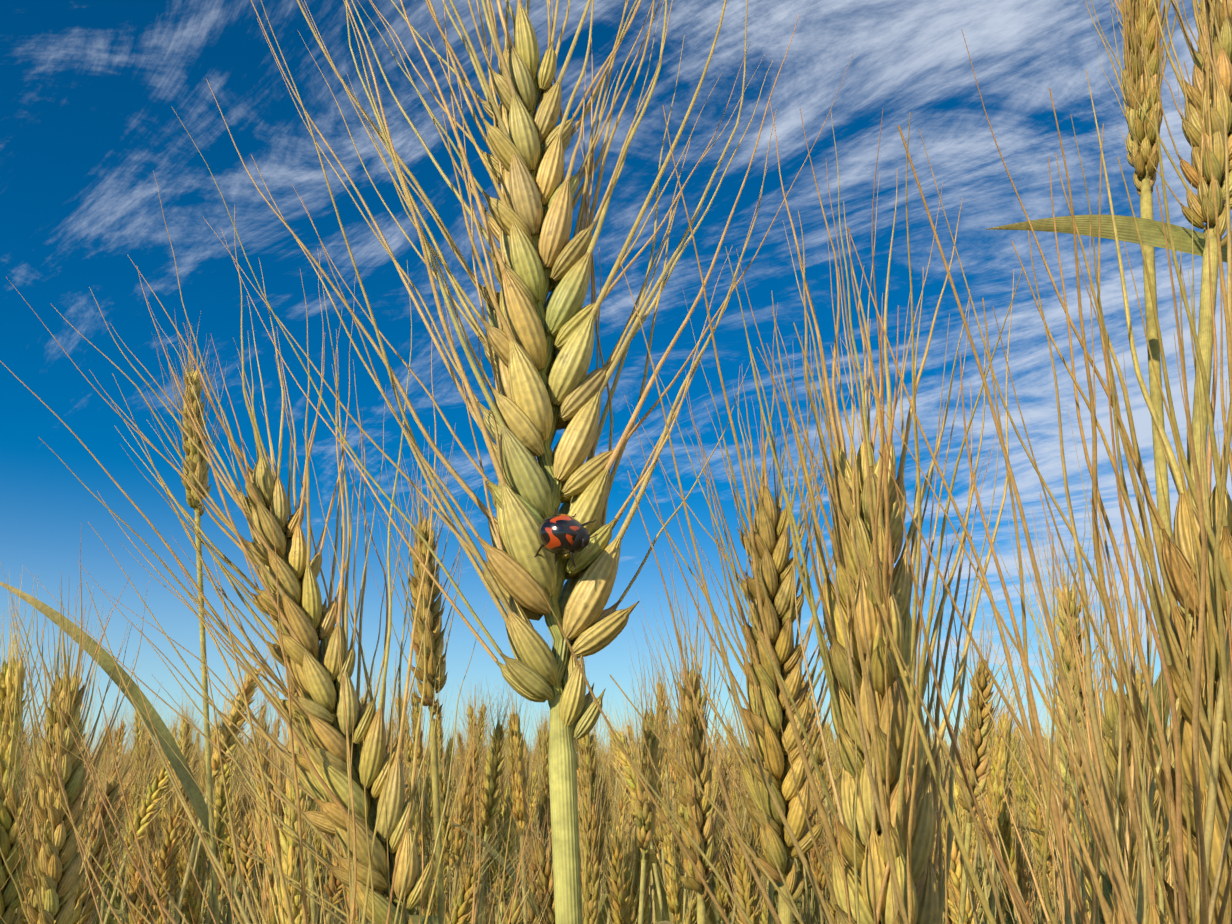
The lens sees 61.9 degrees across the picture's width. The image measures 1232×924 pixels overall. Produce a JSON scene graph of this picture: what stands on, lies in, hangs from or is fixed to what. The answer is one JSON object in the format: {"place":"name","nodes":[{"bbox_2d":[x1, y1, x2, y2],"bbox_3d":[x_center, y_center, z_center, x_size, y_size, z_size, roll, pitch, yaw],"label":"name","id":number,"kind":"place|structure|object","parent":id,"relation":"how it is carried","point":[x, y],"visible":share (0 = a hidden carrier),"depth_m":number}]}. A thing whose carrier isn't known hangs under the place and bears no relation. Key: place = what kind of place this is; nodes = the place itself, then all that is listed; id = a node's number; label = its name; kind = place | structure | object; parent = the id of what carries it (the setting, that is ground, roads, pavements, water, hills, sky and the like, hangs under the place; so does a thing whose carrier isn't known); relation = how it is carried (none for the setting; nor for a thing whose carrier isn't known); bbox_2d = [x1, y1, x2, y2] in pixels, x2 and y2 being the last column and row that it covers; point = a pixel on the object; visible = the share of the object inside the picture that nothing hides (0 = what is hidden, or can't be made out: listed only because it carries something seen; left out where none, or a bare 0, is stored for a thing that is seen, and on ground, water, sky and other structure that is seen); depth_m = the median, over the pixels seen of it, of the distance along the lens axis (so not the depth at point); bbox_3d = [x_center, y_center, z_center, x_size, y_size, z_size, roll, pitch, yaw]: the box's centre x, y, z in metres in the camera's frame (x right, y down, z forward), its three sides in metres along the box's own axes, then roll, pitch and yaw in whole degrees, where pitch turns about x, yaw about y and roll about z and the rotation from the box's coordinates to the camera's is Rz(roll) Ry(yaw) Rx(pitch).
{"place":"outdoors","nodes":[
{"label":"outdoors","id":0,"kind":"place"},
{"bbox_2d":[95,761,999,923],"bbox_3d":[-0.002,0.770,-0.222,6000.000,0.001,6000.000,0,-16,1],"label":"ground","id":1,"kind":"structure","parent":0,"point":[238,923],"depth_m":6.63},
{"bbox_2d":[0,540,161,923],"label":"wheat ear","id":2,"kind":"object","parent":1,"relation":"on","point":[55,861],"visible":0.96,"depth_m":0.34},
{"bbox_2d":[0,309,227,923],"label":"wheat ear","id":3,"kind":"object","parent":1,"relation":"on","point":[196,461],"visible":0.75,"depth_m":0.62},
{"bbox_2d":[0,171,486,923],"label":"wheat ear","id":4,"kind":"object","parent":1,"relation":"on","point":[310,629],"visible":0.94,"depth_m":0.19},
{"bbox_2d":[260,614,317,923],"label":"wheat ear","id":5,"kind":"object","parent":1,"relation":"on","point":[311,801],"visible":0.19,"depth_m":0.56},
{"bbox_2d":[0,506,652,923],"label":"wheat awns","id":6,"kind":"object","parent":1,"relation":"on","point":[352,870],"visible":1,"depth_m":0.13},
{"bbox_2d":[359,426,479,923],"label":"wheat ear","id":7,"kind":"object","parent":1,"relation":"on","point":[434,636],"visible":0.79,"depth_m":0.47},
{"bbox_2d":[171,0,852,923],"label":"wheat ear","id":8,"kind":"object","parent":1,"relation":"on","point":[537,342],"visible":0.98,"depth_m":0.14},
{"bbox_2d":[534,508,596,569],"bbox_3d":[-0.006,0.009,0.126,0.008,0.007,0.004,15,-22,20],"label":"ladybug","id":9,"kind":"object","parent":8,"relation":"attached to","point":[561,534],"visible":1,"depth_m":0.12},
{"bbox_2d":[626,641,680,923],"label":"wheat ear","id":10,"kind":"object","parent":1,"relation":"on","point":[645,819],"visible":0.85,"depth_m":0.60},
{"bbox_2d":[631,560,743,923],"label":"wheat ear","id":11,"kind":"object","parent":1,"relation":"on","point":[698,824],"visible":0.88,"depth_m":0.40},
{"bbox_2d":[624,291,878,923],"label":"wheat ear","id":12,"kind":"object","parent":1,"relation":"on","point":[775,564],"visible":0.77,"depth_m":0.24},
{"bbox_2d":[542,103,1023,923],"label":"wheat ear","id":13,"kind":"object","parent":1,"relation":"on","point":[912,807],"visible":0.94,"depth_m":0.12},
{"bbox_2d":[557,125,1231,923],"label":"wheat awns","id":14,"kind":"object","parent":1,"relation":"on","point":[1147,911],"visible":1,"depth_m":0.08},
{"bbox_2d":[915,595,1042,923],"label":"wheat ear","id":15,"kind":"object","parent":1,"relation":"on","point":[978,730],"visible":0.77,"depth_m":0.55},
{"bbox_2d":[842,0,1231,923],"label":"wheat ear","id":16,"kind":"object","parent":1,"relation":"on","point":[1180,558],"visible":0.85,"depth_m":0.09},
{"bbox_2d":[930,588,1176,923],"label":"wheat ear","id":17,"kind":"object","parent":1,"relation":"on","point":[1094,905],"visible":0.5,"depth_m":0.21},
{"bbox_2d":[920,405,1195,923],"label":"wheat ear","id":18,"kind":"object","parent":1,"relation":"on","point":[1111,708],"visible":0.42,"depth_m":0.22},
{"bbox_2d":[972,479,1147,917],"bbox_3d":[0.186,0.498,0.379,0.056,0.984,0.068,-1,-4,1],"label":"wheat ear","id":19,"kind":"object","parent":1,"relation":"on","point":[1072,598],"visible":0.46,"depth_m":0.40},
{"bbox_2d":[1085,0,1193,836],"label":"wheat ear","id":20,"kind":"object","parent":1,"relation":"on","point":[1144,174],"visible":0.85,"depth_m":0.33},
{"bbox_2d":[1091,0,1231,885],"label":"wheat ear","id":21,"kind":"object","parent":1,"relation":"on","point":[1215,16],"visible":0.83,"depth_m":0.26},
{"bbox_2d":[987,215,1226,262],"bbox_3d":[0.155,-0.050,0.277,0.096,0.047,0.030,0,-16,1],"label":"wheat leaf","id":22,"kind":"object","parent":21,"relation":"attached to","point":[1151,232],"visible":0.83,"depth_m":0.28},
{"bbox_2d":[0,0,1231,756],"label":"sky","id":23,"kind":"structure","parent":0,"point":[89,89]},
{"bbox_2d":[1141,665,1169,757],"bbox_3d":[0.144,0.109,0.285,0.013,0.110,0.069,0,-16,1],"label":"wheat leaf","id":24,"kind":"object","parent":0,"point":[1159,704],"visible":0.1,"depth_m":0.28}
]}

